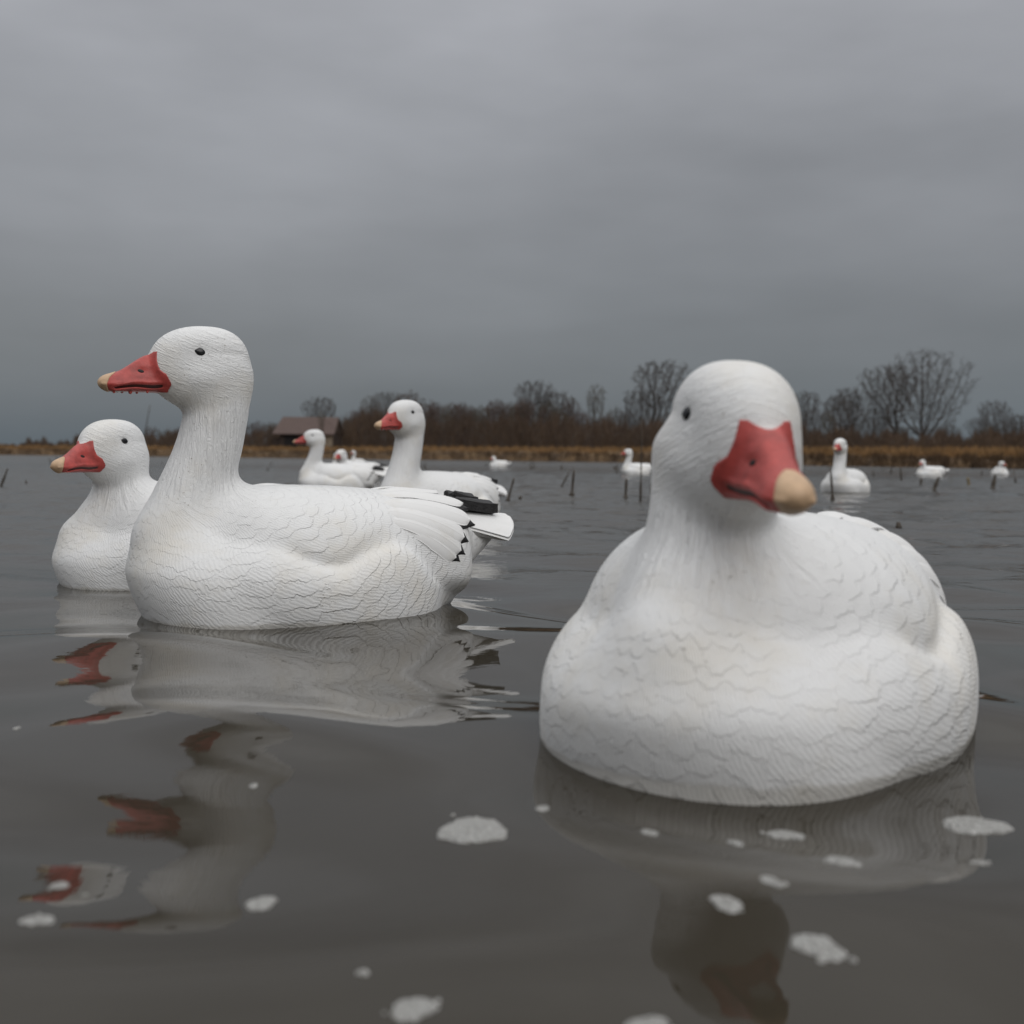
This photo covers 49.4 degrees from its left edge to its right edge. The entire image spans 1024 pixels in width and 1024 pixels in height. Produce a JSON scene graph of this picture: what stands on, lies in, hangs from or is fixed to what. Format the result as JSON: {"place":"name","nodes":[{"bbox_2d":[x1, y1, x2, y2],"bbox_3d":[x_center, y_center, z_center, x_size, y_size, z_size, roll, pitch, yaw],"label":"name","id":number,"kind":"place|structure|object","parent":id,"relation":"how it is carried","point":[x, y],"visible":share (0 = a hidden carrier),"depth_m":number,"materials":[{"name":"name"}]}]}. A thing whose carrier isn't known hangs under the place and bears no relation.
{"place":"outdoors","nodes":[
{"label":"outdoors","id":0,"kind":"place"},
{"bbox_2d":[0,455,1023,1023],"bbox_3d":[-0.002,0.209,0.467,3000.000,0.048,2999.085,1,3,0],"label":"water","id":1,"kind":"structure","parent":0,"point":[138,753],"depth_m":0.70,"materials":[{"name":"grey liquid"}]},
{"bbox_2d":[0,469,7,485],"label":"reed stem","id":2,"kind":"object","parent":1,"relation":"on","point":[3,480],"visible":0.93,"depth_m":7.79,"materials":[{"name":"plant"}]},
{"bbox_2d":[19,913,54,924],"bbox_3d":[-0.230,0.198,0.540,0.016,0.003,0.016,2,3,21],"label":"foam patch","id":3,"kind":"object","parent":1,"relation":"on","point":[38,919],"visible":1,"depth_m":0.54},
{"bbox_2d":[47,881,69,889],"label":"foam patch","id":4,"kind":"object","parent":1,"relation":"on","point":[59,884],"visible":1,"depth_m":0.60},
{"bbox_2d":[144,406,149,437],"bbox_3d":[-7.245,-1.488,21.930,0.247,1.221,0.024,1,3,0],"label":"reed stem","id":5,"kind":"object","parent":1,"relation":"on","point":[146,422],"visible":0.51,"depth_m":21.91,"materials":[{"name":"grey plant"}]},
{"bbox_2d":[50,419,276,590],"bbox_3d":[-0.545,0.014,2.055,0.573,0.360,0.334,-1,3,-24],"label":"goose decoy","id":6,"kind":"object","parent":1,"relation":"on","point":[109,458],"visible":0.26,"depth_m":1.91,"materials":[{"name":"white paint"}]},
{"bbox_2d":[249,783,256,788],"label":"foam patch","id":7,"kind":"object","parent":1,"relation":"on","point":[252,785],"visible":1,"depth_m":0.79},
{"bbox_2d":[245,896,277,910],"bbox_3d":[-0.131,0.203,0.578,0.017,0.003,0.022,1,3,0],"label":"foam patch","id":8,"kind":"object","parent":1,"relation":"on","point":[262,903],"visible":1,"depth_m":0.58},
{"bbox_2d":[97,326,513,629],"bbox_3d":[-0.293,-0.024,1.694,0.640,0.490,0.350,-1,3,-30],"label":"goose decoy","id":9,"kind":"object","parent":1,"relation":"on","point":[217,541],"visible":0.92,"depth_m":1.56,"materials":[{"name":"white paint"}]},
{"bbox_2d":[293,429,386,487],"bbox_3d":[-1.168,-0.314,7.587,0.640,0.490,0.350,0,3,-12],"label":"goose decoy","id":10,"kind":"object","parent":1,"relation":"on","point":[315,470],"visible":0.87,"depth_m":7.50,"materials":[{"name":"white paint"}]},
{"bbox_2d":[333,453,354,462],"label":"goose decoy","id":11,"kind":"object","parent":1,"relation":"on","point":[334,461],"visible":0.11,"depth_m":18.77,"materials":[{"name":"white paint"}]},
{"bbox_2d":[350,451,365,461],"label":"goose decoy","id":12,"kind":"object","parent":1,"relation":"on","point":[353,453],"visible":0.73,"depth_m":30.75,"materials":[{"name":"white paint"}]},
{"bbox_2d":[333,449,387,470],"bbox_3d":[-1.482,-0.414,10.786,0.600,0.378,0.350,-1,3,-30],"label":"goose decoy","id":13,"kind":"object","parent":1,"relation":"on","point":[340,456],"visible":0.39,"depth_m":10.66,"materials":[{"name":"white paint"}]},
{"bbox_2d":[356,969,369,976],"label":"foam patch","id":14,"kind":"object","parent":1,"relation":"on","point":[363,972],"visible":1,"depth_m":0.50,"materials":[{"name":"white liquid"}]},
{"bbox_2d":[382,997,440,1021],"bbox_3d":[-0.043,0.211,0.472,0.025,0.004,0.017,1,3,0],"label":"foam patch","id":15,"kind":"object","parent":1,"relation":"on","point":[413,1009],"visible":1,"depth_m":0.47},
{"bbox_2d":[374,400,506,512],"bbox_3d":[-0.243,-0.119,3.705,0.350,0.490,0.640,2,3,34],"label":"goose decoy","id":16,"kind":"object","parent":1,"relation":"on","point":[403,421],"visible":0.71,"depth_m":3.53,"materials":[{"name":"white paint"}]},
{"bbox_2d":[437,814,507,842],"bbox_3d":[-0.024,0.194,0.683,0.044,0.006,0.055,1,3,0],"label":"foam patch","id":17,"kind":"object","parent":1,"relation":"on","point":[477,829],"visible":1,"depth_m":0.67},
{"bbox_2d":[490,456,510,466],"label":"goose decoy","id":18,"kind":"object","parent":1,"relation":"on","point":[496,463],"visible":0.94,"depth_m":30.86,"materials":[{"name":"white paint"}]},
{"bbox_2d":[505,478,514,500],"bbox_3d":[-0.012,-0.111,6.033,0.057,0.147,0.028,1,3,0],"label":"reed stem","id":19,"kind":"object","parent":1,"relation":"on","point":[509,493],"visible":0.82,"depth_m":6.03,"materials":[{"name":"brown plant"}]},
{"bbox_2d":[536,805,548,811],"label":"foam patch","id":20,"kind":"object","parent":1,"relation":"on","point":[543,808],"visible":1,"depth_m":0.72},
{"bbox_2d":[569,470,574,495],"bbox_3d":[0.378,-0.172,7.032,0.043,0.184,0.037,1,3,0],"label":"reed stem","id":21,"kind":"object","parent":1,"relation":"on","point":[572,486],"visible":0.88,"depth_m":7.03,"materials":[{"name":"brown plant"}]},
{"bbox_2d":[623,479,627,497],"bbox_3d":[0.690,-0.133,6.754,0.045,0.139,0.039,1,3,0],"label":"reed stem","id":22,"kind":"object","parent":1,"relation":"on","point":[626,487],"visible":0.82,"depth_m":6.75,"materials":[{"name":"brown plant"}]},
{"bbox_2d":[620,449,650,474],"bbox_3d":[2.034,-0.772,17.971,0.640,0.490,0.350,0,3,-20],"label":"goose decoy","id":23,"kind":"object","parent":1,"relation":"on","point":[628,467],"visible":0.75,"depth_m":17.86,"materials":[{"name":"white paint"}]},
{"bbox_2d":[640,418,641,499],"bbox_3d":[0.737,-0.290,6.332,0.010,0.493,0.009,1,3,0],"label":"reed stem","id":24,"kind":"object","parent":1,"relation":"on","point":[641,465],"visible":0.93,"depth_m":6.33,"materials":[{"name":"brown plant"}]},
{"bbox_2d":[626,1015,669,1023],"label":"foam patch","id":25,"kind":"object","parent":1,"relation":"on","point":[653,1019],"visible":1,"depth_m":0.46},
{"bbox_2d":[641,829,658,836],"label":"foam patch","id":26,"kind":"object","parent":1,"relation":"on","point":[650,832],"visible":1,"depth_m":0.67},
{"bbox_2d":[709,895,742,912],"bbox_3d":[0.108,0.196,0.556,0.014,0.003,0.020,0,3,-17],"label":"foam patch","id":27,"kind":"object","parent":1,"relation":"on","point":[728,904],"visible":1,"depth_m":0.55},
{"bbox_2d":[726,840,743,845],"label":"foam patch","id":28,"kind":"object","parent":1,"relation":"on","point":[736,842],"visible":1,"depth_m":0.66,"materials":[{"name":"white"}]},
{"bbox_2d":[540,360,978,805],"bbox_3d":[0.238,0.070,1.017,0.350,0.377,0.608,2,2,30],"label":"goose decoy","id":29,"kind":"object","parent":1,"relation":"on","point":[742,626],"visible":0.98,"depth_m":0.80,"materials":[{"name":"white paint"}]},
{"bbox_2d":[760,875,788,887],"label":"foam patch","id":30,"kind":"object","parent":1,"relation":"on","point":[771,881],"visible":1,"depth_m":0.58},
{"bbox_2d":[760,830,804,839],"bbox_3d":[0.171,0.203,0.697,0.024,0.005,0.025,-1,3,-28],"label":"foam patch","id":31,"kind":"object","parent":1,"relation":"on","point":[783,834],"visible":1,"depth_m":0.69,"materials":[{"name":"white"}]},
{"bbox_2d":[791,934,856,963],"bbox_3d":[0.141,0.201,0.512,0.021,0.004,0.030,-1,3,-23],"label":"foam patch","id":32,"kind":"object","parent":1,"relation":"on","point":[823,948],"visible":1,"depth_m":0.51,"materials":[{"name":"white liquid"}]},
{"bbox_2d":[830,469,834,499],"bbox_3d":[1.985,-0.162,6.894,0.038,0.213,0.026,1,3,0],"label":"reed stem","id":33,"kind":"object","parent":1,"relation":"on","point":[832,494],"visible":0.88,"depth_m":6.89,"materials":[{"name":"brown plant"}]},
{"bbox_2d":[823,856,861,866],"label":"foam patch","id":34,"kind":"object","parent":1,"relation":"on","point":[842,861],"visible":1,"depth_m":0.62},
{"bbox_2d":[820,438,869,492],"bbox_3d":[2.568,-0.318,8.564,0.350,0.490,0.640,2,3,32],"label":"goose decoy","id":35,"kind":"object","parent":1,"relation":"on","point":[844,479],"visible":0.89,"depth_m":8.37,"materials":[{"name":"white paint"}]},
{"bbox_2d":[896,522,901,527],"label":"reed stem","id":36,"kind":"object","parent":1,"relation":"on","point":[898,524],"visible":0.53,"depth_m":3.97,"materials":[{"name":"brown plant"}]},
{"bbox_2d":[916,460,948,475],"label":"goose decoy","id":37,"kind":"object","parent":1,"relation":"on","point":[923,470],"visible":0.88,"depth_m":20.38,"materials":[{"name":"white paint"}]},
{"bbox_2d":[932,477,939,489],"bbox_3d":[3.602,-0.230,9.486,0.086,0.138,0.059,1,3,0],"label":"reed stem","id":38,"kind":"object","parent":1,"relation":"on","point":[935,485],"visible":0.82,"depth_m":9.47,"materials":[{"name":"plant"}]},
{"bbox_2d":[942,816,1013,834],"bbox_3d":[0.299,0.201,0.717,0.042,0.006,0.044,1,3,0],"label":"foam patch","id":39,"kind":"object","parent":1,"relation":"on","point":[970,825],"visible":1,"depth_m":0.71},
{"bbox_2d":[971,860,990,864],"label":"foam patch","id":40,"kind":"object","parent":1,"relation":"on","point":[981,862],"visible":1,"depth_m":0.63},
{"bbox_2d":[990,474,996,487],"bbox_3d":[4.571,-0.280,10.581,0.072,0.156,0.061,1,3,0],"label":"reed stem","id":41,"kind":"object","parent":1,"relation":"on","point":[993,483],"visible":0.82,"depth_m":10.57,"materials":[{"name":"brown plant"}]},
{"bbox_2d":[991,461,1008,474],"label":"goose decoy","id":42,"kind":"object","parent":1,"relation":"on","point":[1000,469],"visible":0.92,"depth_m":23.75,"materials":[{"name":"white paint"}]},
{"bbox_2d":[0,444,1023,468],"bbox_3d":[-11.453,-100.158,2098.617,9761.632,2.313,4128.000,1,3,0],"label":"bank","id":43,"kind":"structure","parent":0,"point":[358,455],"depth_m":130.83,"materials":[{"name":"brown plant"}]},
{"bbox_2d":[144,427,159,440],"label":"bare tree","id":44,"kind":"object","parent":43,"relation":"on","point":[152,432],"visible":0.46,"depth_m":197.20,"materials":[{"name":"brown plant"}]},
{"bbox_2d":[251,421,266,444],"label":"bare tree","id":45,"kind":"object","parent":43,"relation":"on","point":[257,425],"visible":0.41,"depth_m":195.61,"materials":[{"name":"brown plant"}]},
{"bbox_2d":[272,417,342,448],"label":"barn","id":46,"kind":"structure","parent":43,"relation":"on","point":[289,430],"depth_m":157.12,"materials":[{"name":"brown"}]},
{"bbox_2d":[284,435,295,447],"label":"door","id":47,"kind":"structure","parent":46,"relation":"in","point":[288,439],"depth_m":156.56,"materials":[{"name":"black wood"}]},
{"bbox_2d":[301,396,335,416],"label":"bare tree","id":48,"kind":"object","parent":43,"relation":"on","point":[329,407],"visible":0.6,"depth_m":179.91,"materials":[{"name":"brown plant"}]},
{"bbox_2d":[317,410,325,433],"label":"bare tree","id":49,"kind":"object","parent":43,"relation":"on","point":[320,425],"visible":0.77,"depth_m":150.22,"materials":[{"name":"brown plant"}]},
{"bbox_2d":[350,408,366,447],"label":"bare tree","id":50,"kind":"object","parent":43,"relation":"on","point":[357,417],"visible":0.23,"depth_m":171.55,"materials":[{"name":"brown plant"}]},
{"bbox_2d":[360,396,378,439],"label":"bare tree","id":51,"kind":"object","parent":43,"relation":"on","point":[367,404],"visible":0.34,"depth_m":190.20,"materials":[{"name":"brown plant"}]},
{"bbox_2d":[366,411,380,444],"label":"bare tree","id":52,"kind":"object","parent":43,"relation":"on","point":[373,426],"visible":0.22,"depth_m":171.16,"materials":[{"name":"brown plant"}]},
{"bbox_2d":[368,391,403,447],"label":"bare tree","id":53,"kind":"object","parent":43,"relation":"on","point":[389,400],"visible":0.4,"depth_m":184.63,"materials":[{"name":"brown plant"}]},
{"bbox_2d":[395,389,425,403],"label":"bare tree","id":54,"kind":"object","parent":43,"relation":"on","point":[408,397],"visible":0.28,"depth_m":179.52,"materials":[{"name":"brown plant"}]},
{"bbox_2d":[420,400,440,445],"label":"bare tree","id":55,"kind":"object","parent":43,"relation":"on","point":[433,409],"visible":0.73,"depth_m":160.66,"materials":[{"name":"brown plant"}]},
{"bbox_2d":[428,402,444,440],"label":"bare tree","id":56,"kind":"object","parent":43,"relation":"on","point":[436,413],"visible":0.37,"depth_m":168.58,"materials":[{"name":"brown plant"}]},
{"bbox_2d":[440,404,457,447],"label":"bare tree","id":57,"kind":"object","parent":43,"relation":"on","point":[442,409],"visible":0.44,"depth_m":165.29,"materials":[{"name":"brown plant"}]},
{"bbox_2d":[443,402,459,425],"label":"bare tree","id":58,"kind":"object","parent":43,"relation":"on","point":[450,411],"visible":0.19,"depth_m":176.28,"materials":[{"name":"brown plant"}]},
{"bbox_2d":[450,403,470,441],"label":"bare tree","id":59,"kind":"object","parent":43,"relation":"on","point":[460,409],"visible":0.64,"depth_m":157.11,"materials":[{"name":"brown plant"}]},
{"bbox_2d":[462,406,477,445],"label":"bare tree","id":60,"kind":"object","parent":43,"relation":"on","point":[471,418],"visible":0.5,"depth_m":157.21,"materials":[{"name":"brown plant"}]},
{"bbox_2d":[470,405,490,443],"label":"bare tree","id":61,"kind":"object","parent":43,"relation":"on","point":[483,415],"visible":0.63,"depth_m":155.86,"materials":[{"name":"brown plant"}]},
{"bbox_2d":[479,404,495,439],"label":"bare tree","id":62,"kind":"object","parent":43,"relation":"on","point":[490,414],"visible":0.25,"depth_m":167.98,"materials":[{"name":"brown plant"}]},
{"bbox_2d":[485,401,501,444],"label":"bare tree","id":63,"kind":"object","parent":43,"relation":"on","point":[496,408],"visible":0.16,"depth_m":172.92,"materials":[{"name":"brown plant"}]},
{"bbox_2d":[486,399,506,443],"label":"bare tree","id":64,"kind":"object","parent":43,"relation":"on","point":[501,402],"visible":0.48,"depth_m":161.04,"materials":[{"name":"brown plant"}]},
{"bbox_2d":[499,403,512,439],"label":"bare tree","id":65,"kind":"object","parent":43,"relation":"on","point":[503,408],"visible":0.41,"depth_m":159.22,"materials":[{"name":"brown plant"}]},
{"bbox_2d":[1,403,1023,451],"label":"undergrowth","id":66,"kind":"object","parent":43,"relation":"on","point":[650,433],"visible":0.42,"depth_m":141.06,"materials":[{"name":"brown plant"}]},
{"bbox_2d":[509,402,535,434],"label":"bare tree","id":67,"kind":"object","parent":43,"relation":"on","point":[521,415],"visible":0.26,"depth_m":157.16,"materials":[{"name":"brown plant"}]},
{"bbox_2d":[513,400,535,445],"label":"bare tree","id":68,"kind":"object","parent":43,"relation":"on","point":[526,411],"visible":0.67,"depth_m":150.10,"materials":[{"name":"brown plant"}]},
{"bbox_2d":[514,397,534,437],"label":"bare tree","id":69,"kind":"object","parent":43,"relation":"on","point":[532,408],"visible":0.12,"depth_m":161.74,"materials":[{"name":"brown plant"}]},
{"bbox_2d":[513,380,556,445],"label":"bare tree","id":70,"kind":"object","parent":43,"relation":"on","point":[530,392],"visible":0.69,"depth_m":164.82,"materials":[{"name":"brown plant"}]},
{"bbox_2d":[535,400,561,446],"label":"bare tree","id":71,"kind":"object","parent":43,"relation":"on","point":[548,406],"visible":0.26,"depth_m":160.80,"materials":[{"name":"brown plant"}]},
{"bbox_2d":[532,390,577,428],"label":"bare tree","id":72,"kind":"object","parent":43,"relation":"on","point":[563,399],"visible":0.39,"depth_m":166.05,"materials":[{"name":"brown plant"}]},
{"bbox_2d":[546,409,569,445],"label":"bare tree","id":73,"kind":"object","parent":43,"relation":"on","point":[565,415],"visible":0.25,"depth_m":152.03,"materials":[{"name":"brown plant"}]},
{"bbox_2d":[561,397,581,439],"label":"bare tree","id":74,"kind":"object","parent":43,"relation":"on","point":[564,408],"visible":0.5,"depth_m":160.12,"materials":[{"name":"brown plant"}]},
{"bbox_2d":[574,410,591,446],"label":"bare tree","id":75,"kind":"object","parent":43,"relation":"on","point":[588,416],"visible":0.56,"depth_m":144.24,"materials":[{"name":"brown plant"}]},
{"bbox_2d":[586,385,605,427],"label":"bare tree","id":76,"kind":"object","parent":43,"relation":"on","point":[593,405],"visible":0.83,"depth_m":166.72,"materials":[{"name":"brown plant"}]},
{"bbox_2d":[604,407,626,439],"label":"bare tree","id":77,"kind":"object","parent":43,"relation":"on","point":[615,412],"visible":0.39,"depth_m":156.00,"materials":[{"name":"brown plant"}]},
{"bbox_2d":[617,412,644,438],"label":"bare tree","id":78,"kind":"object","parent":43,"relation":"on","point":[631,419],"visible":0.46,"depth_m":152.90,"materials":[{"name":"brown plant"}]},
{"bbox_2d":[623,389,663,432],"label":"bare tree","id":79,"kind":"object","parent":43,"relation":"on","point":[633,401],"visible":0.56,"depth_m":158.50,"materials":[{"name":"brown plant"}]},
{"bbox_2d":[630,359,691,427],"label":"bare tree","id":80,"kind":"object","parent":43,"relation":"on","point":[669,377],"visible":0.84,"depth_m":151.67,"materials":[{"name":"brown plant"}]},
{"bbox_2d":[795,392,821,430],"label":"bare tree","id":81,"kind":"object","parent":43,"relation":"on","point":[808,401],"visible":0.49,"depth_m":120.92,"materials":[{"name":"brown plant"}]},
{"bbox_2d":[801,408,829,432],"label":"bare tree","id":82,"kind":"object","parent":43,"relation":"on","point":[813,418],"visible":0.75,"depth_m":111.26,"materials":[{"name":"brown plant"}]},
{"bbox_2d":[821,411,838,439],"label":"bare tree","id":83,"kind":"object","parent":43,"relation":"on","point":[829,422],"visible":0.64,"depth_m":106.59,"materials":[{"name":"brown plant"}]},
{"bbox_2d":[821,394,863,432],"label":"bare tree","id":84,"kind":"object","parent":43,"relation":"on","point":[833,411],"visible":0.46,"depth_m":129.88,"materials":[{"name":"brown plant"}]},
{"bbox_2d":[831,386,877,439],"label":"bare tree","id":85,"kind":"object","parent":43,"relation":"on","point":[858,407],"visible":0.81,"depth_m":123.02,"materials":[{"name":"brown plant"}]},
{"bbox_2d":[853,417,879,442],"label":"bare tree","id":86,"kind":"object","parent":43,"relation":"on","point":[868,426],"visible":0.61,"depth_m":103.73,"materials":[{"name":"brown plant"}]},
{"bbox_2d":[860,406,892,439],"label":"bare tree","id":87,"kind":"object","parent":43,"relation":"on","point":[875,412],"visible":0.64,"depth_m":114.08,"materials":[{"name":"brown plant"}]},
{"bbox_2d":[857,364,922,435],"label":"bare tree","id":88,"kind":"object","parent":43,"relation":"on","point":[877,378],"visible":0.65,"depth_m":115.67,"materials":[{"name":"brown plant"}]},
{"bbox_2d":[877,348,982,437],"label":"bare tree","id":89,"kind":"object","parent":43,"relation":"on","point":[921,423],"visible":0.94,"depth_m":108.38,"materials":[{"name":"brown plant"}]},
{"bbox_2d":[939,425,962,445],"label":"bare tree","id":90,"kind":"object","parent":43,"relation":"on","point":[951,431],"visible":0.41,"depth_m":99.57,"materials":[{"name":"brown plant"}]},
{"bbox_2d":[963,418,990,436],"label":"bare tree","id":91,"kind":"object","parent":43,"relation":"on","point":[979,426],"visible":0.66,"depth_m":96.87,"materials":[{"name":"brown plant"}]},
{"bbox_2d":[977,400,1014,436],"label":"bare tree","id":92,"kind":"object","parent":43,"relation":"on","point":[993,414],"visible":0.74,"depth_m":115.36,"materials":[{"name":"brown plant"}]},
{"bbox_2d":[997,423,1017,437],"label":"bare tree","id":93,"kind":"object","parent":43,"relation":"on","point":[1006,429],"visible":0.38,"depth_m":98.39,"materials":[{"name":"brown plant"}]},
{"bbox_2d":[1000,414,1023,436],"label":"bare tree","id":94,"kind":"object","parent":43,"relation":"on","point":[1013,420],"visible":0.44,"depth_m":110.26,"materials":[{"name":"brown plant"}]},
{"bbox_2d":[1009,421,1023,433],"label":"bare tree","id":95,"kind":"object","parent":43,"relation":"on","point":[1021,423],"visible":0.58,"depth_m":95.46,"materials":[{"name":"brown plant"}]},
{"bbox_2d":[0,0,1023,448],"label":"sky","id":96,"kind":"structure","parent":0,"point":[470,202],"materials":[{"name":"grey"}]}
]}

